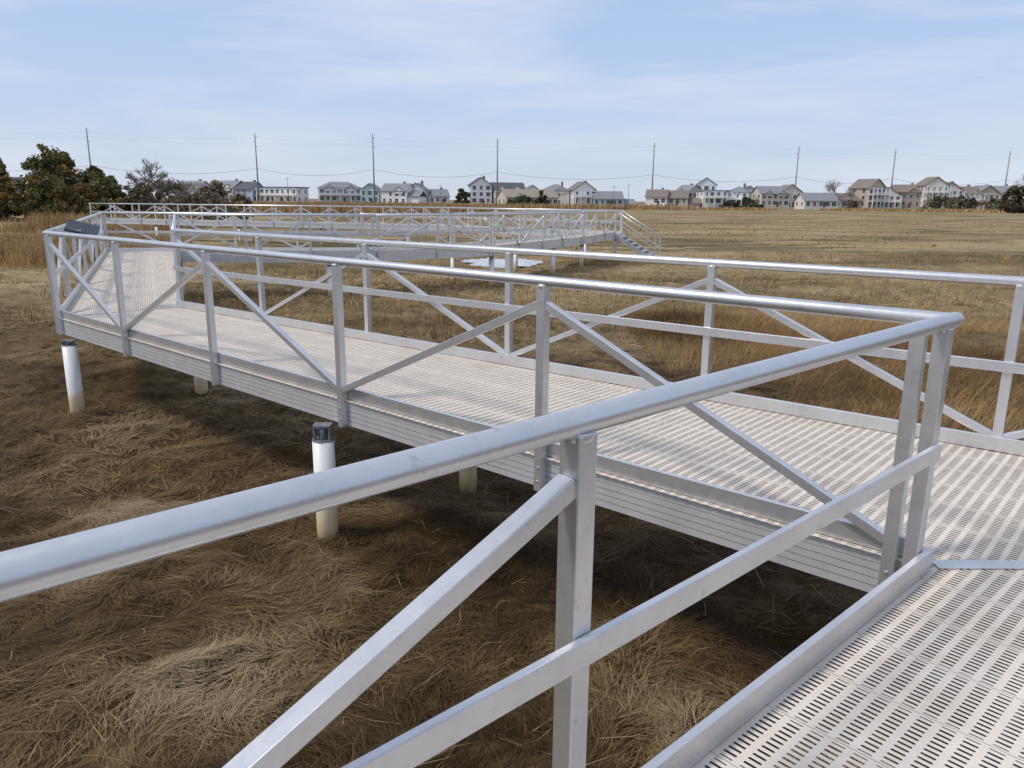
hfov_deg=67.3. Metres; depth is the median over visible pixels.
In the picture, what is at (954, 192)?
windows
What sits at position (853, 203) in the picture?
shrub
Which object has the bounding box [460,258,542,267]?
water pool
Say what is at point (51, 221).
reed bed
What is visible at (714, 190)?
roof
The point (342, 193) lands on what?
trim
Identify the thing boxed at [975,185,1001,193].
roof
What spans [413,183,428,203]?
walls
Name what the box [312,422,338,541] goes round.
support piling
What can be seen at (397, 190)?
gables
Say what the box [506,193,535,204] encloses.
shrub
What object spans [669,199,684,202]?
windows
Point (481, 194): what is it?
windows
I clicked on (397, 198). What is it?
trim
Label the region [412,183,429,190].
roof
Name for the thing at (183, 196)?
bare tree
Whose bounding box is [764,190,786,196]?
gables
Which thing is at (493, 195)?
walls
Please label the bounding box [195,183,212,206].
bare tree
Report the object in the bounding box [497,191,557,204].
walls
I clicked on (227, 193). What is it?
bare tree
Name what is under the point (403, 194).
windows
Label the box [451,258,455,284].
support piling
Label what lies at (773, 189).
roof
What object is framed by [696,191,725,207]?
walls
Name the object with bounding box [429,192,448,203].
walls
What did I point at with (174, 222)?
metal railing
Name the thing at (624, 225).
standing marsh grass
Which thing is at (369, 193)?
windows
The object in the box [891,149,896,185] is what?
utility pole
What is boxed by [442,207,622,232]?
metal railing
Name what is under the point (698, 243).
marsh ground
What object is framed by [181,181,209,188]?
roof
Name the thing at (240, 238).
support piling
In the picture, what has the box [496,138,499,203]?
utility pole
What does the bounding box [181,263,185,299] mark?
support piling
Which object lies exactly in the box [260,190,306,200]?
windows
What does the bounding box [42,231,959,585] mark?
metal railing
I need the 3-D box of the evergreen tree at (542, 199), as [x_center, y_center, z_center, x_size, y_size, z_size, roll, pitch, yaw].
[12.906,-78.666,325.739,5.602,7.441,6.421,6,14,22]
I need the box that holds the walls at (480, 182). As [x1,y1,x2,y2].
[468,178,490,204]
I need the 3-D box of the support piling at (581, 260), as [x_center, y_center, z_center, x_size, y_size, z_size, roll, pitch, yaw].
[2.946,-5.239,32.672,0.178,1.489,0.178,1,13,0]
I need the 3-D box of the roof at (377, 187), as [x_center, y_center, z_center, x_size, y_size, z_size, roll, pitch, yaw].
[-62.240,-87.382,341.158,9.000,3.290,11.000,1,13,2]
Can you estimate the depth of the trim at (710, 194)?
334.37 m
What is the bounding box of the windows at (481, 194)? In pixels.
[472,186,489,201]
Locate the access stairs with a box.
[616,211,662,255]
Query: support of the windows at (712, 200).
attached to the walls at (708, 204)
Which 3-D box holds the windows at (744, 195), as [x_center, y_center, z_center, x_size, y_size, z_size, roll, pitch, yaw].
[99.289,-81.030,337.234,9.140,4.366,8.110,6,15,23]
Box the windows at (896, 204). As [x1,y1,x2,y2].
[882,197,899,206]
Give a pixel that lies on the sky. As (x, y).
(748, 81)
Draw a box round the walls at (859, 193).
[850,180,884,208]
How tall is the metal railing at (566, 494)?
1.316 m
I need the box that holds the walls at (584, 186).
[569,182,594,204]
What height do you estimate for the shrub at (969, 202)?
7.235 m
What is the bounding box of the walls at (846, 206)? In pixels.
[836,195,862,208]
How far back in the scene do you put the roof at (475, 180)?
334.42 m
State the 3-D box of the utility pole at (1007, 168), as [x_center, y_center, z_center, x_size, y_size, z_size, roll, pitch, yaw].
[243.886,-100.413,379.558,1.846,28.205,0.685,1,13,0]
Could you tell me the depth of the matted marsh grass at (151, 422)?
9.07 m
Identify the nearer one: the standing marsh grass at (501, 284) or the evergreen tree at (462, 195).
the standing marsh grass at (501, 284)
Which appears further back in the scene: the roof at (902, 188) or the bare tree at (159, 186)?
the roof at (902, 188)
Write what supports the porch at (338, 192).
on the marsh ground at (698, 243)
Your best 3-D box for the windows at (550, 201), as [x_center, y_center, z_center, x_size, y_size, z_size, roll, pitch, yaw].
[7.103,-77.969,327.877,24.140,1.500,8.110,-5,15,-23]
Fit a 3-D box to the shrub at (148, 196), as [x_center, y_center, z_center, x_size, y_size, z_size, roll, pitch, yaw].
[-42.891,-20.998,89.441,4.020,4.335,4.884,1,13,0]
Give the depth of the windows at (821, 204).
321.09 m
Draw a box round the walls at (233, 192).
[215,183,243,201]
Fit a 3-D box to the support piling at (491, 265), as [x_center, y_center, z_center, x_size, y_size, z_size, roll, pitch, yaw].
[-0.670,-3.454,25.086,0.178,1.489,0.178,1,13,0]
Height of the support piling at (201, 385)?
1.489 m
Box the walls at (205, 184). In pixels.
[180,182,209,199]
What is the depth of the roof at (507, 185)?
338.83 m
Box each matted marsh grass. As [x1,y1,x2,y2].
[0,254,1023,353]
[0,344,1023,512]
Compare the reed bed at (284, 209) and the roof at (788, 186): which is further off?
the roof at (788, 186)
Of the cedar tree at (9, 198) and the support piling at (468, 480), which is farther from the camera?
the cedar tree at (9, 198)
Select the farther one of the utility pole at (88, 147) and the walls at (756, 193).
the walls at (756, 193)
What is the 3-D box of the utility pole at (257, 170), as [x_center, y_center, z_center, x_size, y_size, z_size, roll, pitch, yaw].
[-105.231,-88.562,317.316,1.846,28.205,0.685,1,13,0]
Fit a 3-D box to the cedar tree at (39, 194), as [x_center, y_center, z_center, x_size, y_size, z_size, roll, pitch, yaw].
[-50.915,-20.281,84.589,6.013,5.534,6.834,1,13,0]
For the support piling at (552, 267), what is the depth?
28.98 m
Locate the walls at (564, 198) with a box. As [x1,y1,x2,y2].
[555,191,568,205]
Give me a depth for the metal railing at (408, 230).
24.10 m
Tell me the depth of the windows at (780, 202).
337.47 m
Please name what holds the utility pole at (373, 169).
on the marsh ground at (698, 243)
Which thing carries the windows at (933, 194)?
attached to the walls at (938, 181)
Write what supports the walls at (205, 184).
on the marsh ground at (698, 243)
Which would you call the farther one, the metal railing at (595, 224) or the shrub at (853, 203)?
the shrub at (853, 203)
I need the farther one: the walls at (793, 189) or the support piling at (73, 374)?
the walls at (793, 189)
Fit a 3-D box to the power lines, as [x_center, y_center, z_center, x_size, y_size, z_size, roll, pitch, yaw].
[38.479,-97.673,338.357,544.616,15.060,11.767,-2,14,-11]
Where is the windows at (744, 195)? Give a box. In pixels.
[728,194,750,203]
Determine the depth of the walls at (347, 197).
335.61 m
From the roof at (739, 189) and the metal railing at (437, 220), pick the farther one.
the roof at (739, 189)
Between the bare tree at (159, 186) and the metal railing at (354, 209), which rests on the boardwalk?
the metal railing at (354, 209)
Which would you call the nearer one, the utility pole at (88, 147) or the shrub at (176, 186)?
the shrub at (176, 186)
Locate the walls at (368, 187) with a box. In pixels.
[361,184,380,203]
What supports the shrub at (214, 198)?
on the marsh ground at (698, 243)
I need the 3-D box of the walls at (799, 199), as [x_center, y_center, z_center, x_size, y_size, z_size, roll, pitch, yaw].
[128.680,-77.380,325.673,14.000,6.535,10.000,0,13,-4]
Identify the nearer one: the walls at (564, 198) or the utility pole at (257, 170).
the utility pole at (257, 170)
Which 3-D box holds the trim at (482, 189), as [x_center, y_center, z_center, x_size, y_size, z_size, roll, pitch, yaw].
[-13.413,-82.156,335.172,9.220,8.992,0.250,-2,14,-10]
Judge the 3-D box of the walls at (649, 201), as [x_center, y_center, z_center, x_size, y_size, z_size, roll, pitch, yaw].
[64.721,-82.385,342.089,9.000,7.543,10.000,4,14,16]
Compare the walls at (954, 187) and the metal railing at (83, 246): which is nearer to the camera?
the metal railing at (83, 246)
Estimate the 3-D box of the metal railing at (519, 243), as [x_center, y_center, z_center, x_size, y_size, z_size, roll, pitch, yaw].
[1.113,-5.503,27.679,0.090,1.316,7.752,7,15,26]
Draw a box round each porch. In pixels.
[256,188,295,201]
[319,188,361,201]
[575,190,597,203]
[704,191,735,207]
[725,193,747,207]
[868,188,890,208]
[877,195,901,208]
[923,185,951,208]
[948,190,965,207]
[969,194,985,209]
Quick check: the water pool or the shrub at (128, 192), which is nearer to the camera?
the water pool
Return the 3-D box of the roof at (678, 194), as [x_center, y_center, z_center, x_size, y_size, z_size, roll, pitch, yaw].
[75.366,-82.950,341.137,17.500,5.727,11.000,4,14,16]
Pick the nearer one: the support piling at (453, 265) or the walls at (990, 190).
the support piling at (453, 265)
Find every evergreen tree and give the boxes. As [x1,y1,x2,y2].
[453,188,470,203]
[534,190,548,204]
[997,185,1023,212]
[1016,185,1023,212]
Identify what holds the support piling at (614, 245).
on the marsh ground at (698, 243)
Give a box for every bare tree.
[123,159,176,210]
[151,179,185,205]
[169,181,198,205]
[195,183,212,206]
[208,185,235,217]
[824,179,854,198]
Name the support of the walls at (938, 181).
on the marsh ground at (698, 243)
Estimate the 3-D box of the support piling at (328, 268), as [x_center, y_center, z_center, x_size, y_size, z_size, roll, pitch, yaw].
[-5.176,-2.737,21.926,0.178,1.489,0.178,1,13,0]
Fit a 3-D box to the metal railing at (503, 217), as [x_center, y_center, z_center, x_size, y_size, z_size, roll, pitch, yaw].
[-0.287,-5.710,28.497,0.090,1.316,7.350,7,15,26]
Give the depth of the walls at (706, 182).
347.35 m
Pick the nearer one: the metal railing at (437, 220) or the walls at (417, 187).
the metal railing at (437, 220)
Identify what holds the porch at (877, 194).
on the marsh ground at (698, 243)
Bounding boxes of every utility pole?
[85,128,90,165]
[254,134,259,201]
[370,134,375,202]
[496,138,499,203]
[652,143,655,188]
[795,146,800,185]
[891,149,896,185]
[1005,151,1010,183]
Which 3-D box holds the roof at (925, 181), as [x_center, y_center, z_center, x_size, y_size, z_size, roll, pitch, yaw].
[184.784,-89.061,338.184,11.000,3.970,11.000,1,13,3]
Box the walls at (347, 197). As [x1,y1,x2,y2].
[318,188,359,203]
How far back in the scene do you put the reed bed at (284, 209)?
135.70 m
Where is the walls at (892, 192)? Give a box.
[881,188,899,208]
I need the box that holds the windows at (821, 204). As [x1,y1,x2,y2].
[796,202,835,205]
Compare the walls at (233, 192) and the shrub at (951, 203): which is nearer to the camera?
the shrub at (951, 203)
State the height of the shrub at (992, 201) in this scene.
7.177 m
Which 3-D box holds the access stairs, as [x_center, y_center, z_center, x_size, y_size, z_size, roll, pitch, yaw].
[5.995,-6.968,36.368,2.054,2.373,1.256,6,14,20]
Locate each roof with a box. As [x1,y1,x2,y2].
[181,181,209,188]
[219,180,244,193]
[234,182,262,189]
[259,187,309,187]
[317,182,360,187]
[359,183,380,190]
[380,183,426,196]
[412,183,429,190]
[429,189,449,196]
[467,177,492,185]
[490,182,525,189]
[496,189,559,197]
[543,184,569,190]
[568,181,596,190]
[592,191,635,204]
[645,189,669,197]
[668,190,701,203]
[676,185,701,190]
[695,190,733,190]
[726,186,752,192]
[751,186,790,193]
[782,184,803,192]
[793,193,838,201]
[836,193,862,200]
[849,179,886,188]
[891,184,921,192]
[915,176,950,185]
[960,186,983,194]
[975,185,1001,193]
[993,186,1010,193]
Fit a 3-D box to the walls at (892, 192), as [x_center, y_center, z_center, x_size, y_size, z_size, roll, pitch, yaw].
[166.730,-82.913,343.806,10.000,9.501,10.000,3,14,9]
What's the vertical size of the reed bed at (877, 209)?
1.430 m
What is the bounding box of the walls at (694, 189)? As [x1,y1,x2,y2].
[690,186,700,197]
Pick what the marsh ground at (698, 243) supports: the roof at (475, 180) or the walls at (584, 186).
the walls at (584, 186)
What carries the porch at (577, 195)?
on the marsh ground at (698, 243)
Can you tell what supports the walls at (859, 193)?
on the marsh ground at (698, 243)
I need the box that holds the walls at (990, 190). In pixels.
[981,186,999,209]
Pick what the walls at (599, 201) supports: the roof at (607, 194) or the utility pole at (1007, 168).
the roof at (607, 194)
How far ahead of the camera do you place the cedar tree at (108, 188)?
88.72 m
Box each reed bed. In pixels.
[0,210,205,234]
[0,226,194,268]
[133,201,514,216]
[136,199,698,209]
[675,206,1010,212]
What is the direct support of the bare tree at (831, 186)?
on the marsh ground at (698, 243)
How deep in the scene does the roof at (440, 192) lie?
346.89 m
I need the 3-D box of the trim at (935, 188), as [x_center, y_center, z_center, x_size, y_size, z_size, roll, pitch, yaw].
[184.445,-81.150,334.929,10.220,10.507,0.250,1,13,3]
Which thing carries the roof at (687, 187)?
on the walls at (694, 189)
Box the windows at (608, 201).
[592,200,621,203]
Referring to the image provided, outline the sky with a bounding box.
[0,0,1023,201]
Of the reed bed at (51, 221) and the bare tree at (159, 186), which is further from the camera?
the bare tree at (159, 186)
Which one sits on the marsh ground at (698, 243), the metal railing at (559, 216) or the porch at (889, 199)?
the porch at (889, 199)
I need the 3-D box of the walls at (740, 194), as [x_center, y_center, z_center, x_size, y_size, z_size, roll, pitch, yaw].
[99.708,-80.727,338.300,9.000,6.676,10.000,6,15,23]
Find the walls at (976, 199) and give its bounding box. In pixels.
[965,194,981,209]
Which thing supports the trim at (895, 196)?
attached to the walls at (892, 192)
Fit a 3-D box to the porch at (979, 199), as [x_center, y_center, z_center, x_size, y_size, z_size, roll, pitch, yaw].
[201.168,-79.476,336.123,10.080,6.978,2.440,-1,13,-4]
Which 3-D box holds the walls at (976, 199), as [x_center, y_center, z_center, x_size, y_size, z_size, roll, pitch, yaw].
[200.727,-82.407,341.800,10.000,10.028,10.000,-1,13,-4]
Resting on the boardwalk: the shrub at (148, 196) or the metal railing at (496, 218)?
the metal railing at (496, 218)
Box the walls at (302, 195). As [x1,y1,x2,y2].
[259,188,308,202]
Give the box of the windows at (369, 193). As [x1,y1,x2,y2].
[362,191,379,200]
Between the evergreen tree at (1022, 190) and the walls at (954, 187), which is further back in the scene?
the walls at (954, 187)
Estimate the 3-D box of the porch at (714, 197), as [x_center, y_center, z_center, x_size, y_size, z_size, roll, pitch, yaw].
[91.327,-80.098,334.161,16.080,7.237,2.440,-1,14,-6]
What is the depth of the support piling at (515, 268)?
29.86 m
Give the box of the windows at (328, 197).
[318,190,359,199]
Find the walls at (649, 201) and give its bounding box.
[646,198,665,205]
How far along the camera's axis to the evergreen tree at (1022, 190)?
245.06 m
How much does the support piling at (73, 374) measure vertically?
1.489 m
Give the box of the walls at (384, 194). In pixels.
[381,185,425,202]
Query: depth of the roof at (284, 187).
334.54 m
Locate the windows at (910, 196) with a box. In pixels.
[902,194,919,204]
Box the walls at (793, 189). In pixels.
[788,185,802,208]
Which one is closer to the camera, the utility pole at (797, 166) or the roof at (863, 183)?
the roof at (863, 183)
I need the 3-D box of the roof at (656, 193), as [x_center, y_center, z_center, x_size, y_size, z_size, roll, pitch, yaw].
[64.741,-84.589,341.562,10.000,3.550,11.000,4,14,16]
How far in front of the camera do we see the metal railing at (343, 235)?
21.20 m
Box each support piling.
[61,339,85,415]
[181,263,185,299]
[192,338,207,394]
[238,226,241,242]
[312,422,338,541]
[326,264,331,295]
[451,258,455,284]
[459,397,476,493]
[489,256,493,286]
[513,254,517,271]
[550,248,554,273]
[579,245,583,266]
[613,239,616,252]
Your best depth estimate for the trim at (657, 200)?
337.07 m
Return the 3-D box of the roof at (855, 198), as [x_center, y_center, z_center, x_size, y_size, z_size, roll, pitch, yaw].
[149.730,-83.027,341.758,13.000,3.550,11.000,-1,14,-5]
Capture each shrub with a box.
[119,185,141,210]
[123,184,162,216]
[129,182,161,214]
[156,196,191,218]
[167,183,197,217]
[183,192,207,219]
[187,186,224,219]
[193,179,235,219]
[223,193,254,219]
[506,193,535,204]
[719,199,739,207]
[739,197,763,208]
[846,199,858,209]
[919,196,957,209]
[956,194,985,209]
[983,197,1011,209]
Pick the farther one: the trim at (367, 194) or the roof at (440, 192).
the roof at (440, 192)
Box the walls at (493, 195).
[492,188,496,202]
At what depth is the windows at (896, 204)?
338.88 m
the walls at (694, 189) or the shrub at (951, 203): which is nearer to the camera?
the shrub at (951, 203)
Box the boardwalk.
[60,220,1023,767]
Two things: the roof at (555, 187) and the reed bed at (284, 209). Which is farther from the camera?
the roof at (555, 187)
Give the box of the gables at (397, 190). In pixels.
[394,187,402,193]
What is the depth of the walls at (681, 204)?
337.08 m
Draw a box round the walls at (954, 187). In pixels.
[947,182,962,206]
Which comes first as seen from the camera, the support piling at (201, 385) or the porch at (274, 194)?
the support piling at (201, 385)
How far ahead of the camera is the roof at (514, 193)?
325.38 m
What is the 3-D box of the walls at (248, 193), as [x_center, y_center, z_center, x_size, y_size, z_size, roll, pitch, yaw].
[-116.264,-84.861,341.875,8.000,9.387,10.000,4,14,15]
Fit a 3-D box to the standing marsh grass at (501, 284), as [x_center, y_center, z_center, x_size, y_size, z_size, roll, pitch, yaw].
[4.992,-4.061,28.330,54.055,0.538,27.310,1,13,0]
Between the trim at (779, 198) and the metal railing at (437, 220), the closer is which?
the metal railing at (437, 220)
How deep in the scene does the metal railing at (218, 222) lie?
46.76 m
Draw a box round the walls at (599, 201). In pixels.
[592,198,630,206]
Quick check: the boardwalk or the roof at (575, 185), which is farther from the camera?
the roof at (575, 185)
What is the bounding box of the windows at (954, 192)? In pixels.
[948,191,961,197]
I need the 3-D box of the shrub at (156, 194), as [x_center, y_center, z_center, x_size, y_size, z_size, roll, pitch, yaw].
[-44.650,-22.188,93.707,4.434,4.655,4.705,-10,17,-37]
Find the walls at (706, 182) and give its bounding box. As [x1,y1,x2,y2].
[697,178,716,189]
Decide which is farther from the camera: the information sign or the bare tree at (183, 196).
the bare tree at (183, 196)
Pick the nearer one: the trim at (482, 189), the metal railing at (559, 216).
the metal railing at (559, 216)
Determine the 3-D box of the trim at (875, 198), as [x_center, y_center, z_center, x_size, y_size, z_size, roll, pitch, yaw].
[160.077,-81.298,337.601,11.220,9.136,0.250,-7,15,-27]
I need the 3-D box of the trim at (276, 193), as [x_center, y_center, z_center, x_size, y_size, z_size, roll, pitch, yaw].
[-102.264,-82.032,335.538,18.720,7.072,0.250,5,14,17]
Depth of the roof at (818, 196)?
322.45 m
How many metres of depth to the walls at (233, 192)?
339.20 m
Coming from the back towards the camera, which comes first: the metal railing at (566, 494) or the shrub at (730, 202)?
the shrub at (730, 202)
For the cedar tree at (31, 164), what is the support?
on the marsh ground at (698, 243)
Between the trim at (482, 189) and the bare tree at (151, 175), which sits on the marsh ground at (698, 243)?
the bare tree at (151, 175)
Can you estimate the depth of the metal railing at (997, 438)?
6.04 m
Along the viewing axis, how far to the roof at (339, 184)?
336.21 m
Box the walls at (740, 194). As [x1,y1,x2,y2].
[726,193,750,207]
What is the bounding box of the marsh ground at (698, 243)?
[0,197,1023,767]
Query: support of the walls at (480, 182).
on the marsh ground at (698, 243)
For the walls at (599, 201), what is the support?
on the marsh ground at (698, 243)
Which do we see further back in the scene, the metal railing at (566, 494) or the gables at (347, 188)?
the gables at (347, 188)
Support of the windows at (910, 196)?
attached to the walls at (914, 199)
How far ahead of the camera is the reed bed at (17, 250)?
33.45 m
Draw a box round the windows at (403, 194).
[383,192,408,201]
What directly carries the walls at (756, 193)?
on the marsh ground at (698, 243)
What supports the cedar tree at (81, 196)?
on the marsh ground at (698, 243)
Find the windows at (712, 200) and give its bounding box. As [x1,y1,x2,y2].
[697,192,725,202]
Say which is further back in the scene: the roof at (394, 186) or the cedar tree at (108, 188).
the roof at (394, 186)
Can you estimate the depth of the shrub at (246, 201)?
92.31 m
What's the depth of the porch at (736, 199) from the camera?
331.61 m
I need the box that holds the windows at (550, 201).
[499,199,556,202]
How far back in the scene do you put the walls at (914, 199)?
338.99 m
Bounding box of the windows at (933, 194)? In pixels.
[920,187,946,204]
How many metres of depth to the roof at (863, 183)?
338.44 m
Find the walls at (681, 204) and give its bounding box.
[667,198,699,207]
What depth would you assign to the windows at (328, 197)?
334.76 m
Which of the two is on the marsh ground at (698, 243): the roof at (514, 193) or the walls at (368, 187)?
the walls at (368, 187)
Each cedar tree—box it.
[0,157,33,219]
[0,174,29,220]
[12,174,76,218]
[20,143,83,189]
[25,151,88,205]
[44,182,112,216]
[70,165,128,210]
[89,175,135,217]
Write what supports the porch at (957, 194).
on the marsh ground at (698, 243)
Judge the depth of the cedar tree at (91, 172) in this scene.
91.14 m
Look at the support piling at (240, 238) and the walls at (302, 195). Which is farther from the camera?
the walls at (302, 195)
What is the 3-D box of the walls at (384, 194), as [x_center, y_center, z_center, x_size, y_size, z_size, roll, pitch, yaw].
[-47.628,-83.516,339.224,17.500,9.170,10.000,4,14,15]
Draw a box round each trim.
[259,188,296,201]
[318,188,360,200]
[360,190,378,201]
[383,192,406,203]
[473,185,491,203]
[573,190,595,204]
[645,198,666,204]
[703,191,726,202]
[760,194,789,208]
[867,188,885,207]
[882,195,900,207]
[922,185,948,208]
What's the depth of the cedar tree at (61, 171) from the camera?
88.36 m
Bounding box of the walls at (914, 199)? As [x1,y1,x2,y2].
[892,188,920,209]
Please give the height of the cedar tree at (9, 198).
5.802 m
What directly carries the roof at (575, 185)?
on the walls at (584, 186)
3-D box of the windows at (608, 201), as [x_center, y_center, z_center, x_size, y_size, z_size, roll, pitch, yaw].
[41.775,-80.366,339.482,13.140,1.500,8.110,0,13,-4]
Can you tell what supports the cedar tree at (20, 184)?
on the marsh ground at (698, 243)
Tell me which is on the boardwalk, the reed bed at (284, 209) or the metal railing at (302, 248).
the metal railing at (302, 248)
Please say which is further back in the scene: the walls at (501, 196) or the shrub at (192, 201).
the walls at (501, 196)
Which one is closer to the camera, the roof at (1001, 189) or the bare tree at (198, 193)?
the bare tree at (198, 193)
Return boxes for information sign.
[55,219,99,234]
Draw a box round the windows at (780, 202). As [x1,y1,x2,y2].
[753,195,788,204]
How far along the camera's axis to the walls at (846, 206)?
337.85 m
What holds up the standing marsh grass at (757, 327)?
on the marsh ground at (698, 243)
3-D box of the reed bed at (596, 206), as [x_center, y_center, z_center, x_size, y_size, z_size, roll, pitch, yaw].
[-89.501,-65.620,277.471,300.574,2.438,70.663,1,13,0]
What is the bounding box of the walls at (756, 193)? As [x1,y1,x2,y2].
[751,187,788,208]
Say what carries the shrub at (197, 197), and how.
on the marsh ground at (698, 243)
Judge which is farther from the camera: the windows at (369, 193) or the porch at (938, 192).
the windows at (369, 193)
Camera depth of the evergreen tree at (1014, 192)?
242.04 m
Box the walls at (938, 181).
[919,177,947,208]
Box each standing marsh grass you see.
[0,245,1023,343]
[23,216,1023,253]
[611,298,1023,440]
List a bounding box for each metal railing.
[0,312,963,767]
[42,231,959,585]
[43,212,106,332]
[88,203,424,229]
[102,212,360,250]
[109,203,441,225]
[171,213,177,305]
[171,228,1023,455]
[175,213,375,262]
[360,213,452,249]
[375,214,492,260]
[425,207,581,234]
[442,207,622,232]
[453,211,545,244]
[492,212,583,255]
[545,210,583,237]
[583,210,616,244]
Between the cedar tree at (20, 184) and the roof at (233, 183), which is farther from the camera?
the roof at (233, 183)
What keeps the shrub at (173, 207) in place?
on the marsh ground at (698, 243)
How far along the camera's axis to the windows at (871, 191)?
336.91 m
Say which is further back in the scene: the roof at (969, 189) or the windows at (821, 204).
the roof at (969, 189)
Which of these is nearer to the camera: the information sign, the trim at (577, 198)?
the information sign
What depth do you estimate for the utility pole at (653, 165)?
347.30 m
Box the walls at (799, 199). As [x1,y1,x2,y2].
[794,194,836,208]
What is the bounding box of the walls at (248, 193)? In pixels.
[236,184,261,201]
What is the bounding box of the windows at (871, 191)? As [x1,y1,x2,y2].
[854,189,883,205]
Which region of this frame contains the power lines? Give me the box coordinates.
[25,132,1020,184]
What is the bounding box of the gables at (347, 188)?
[325,185,354,190]

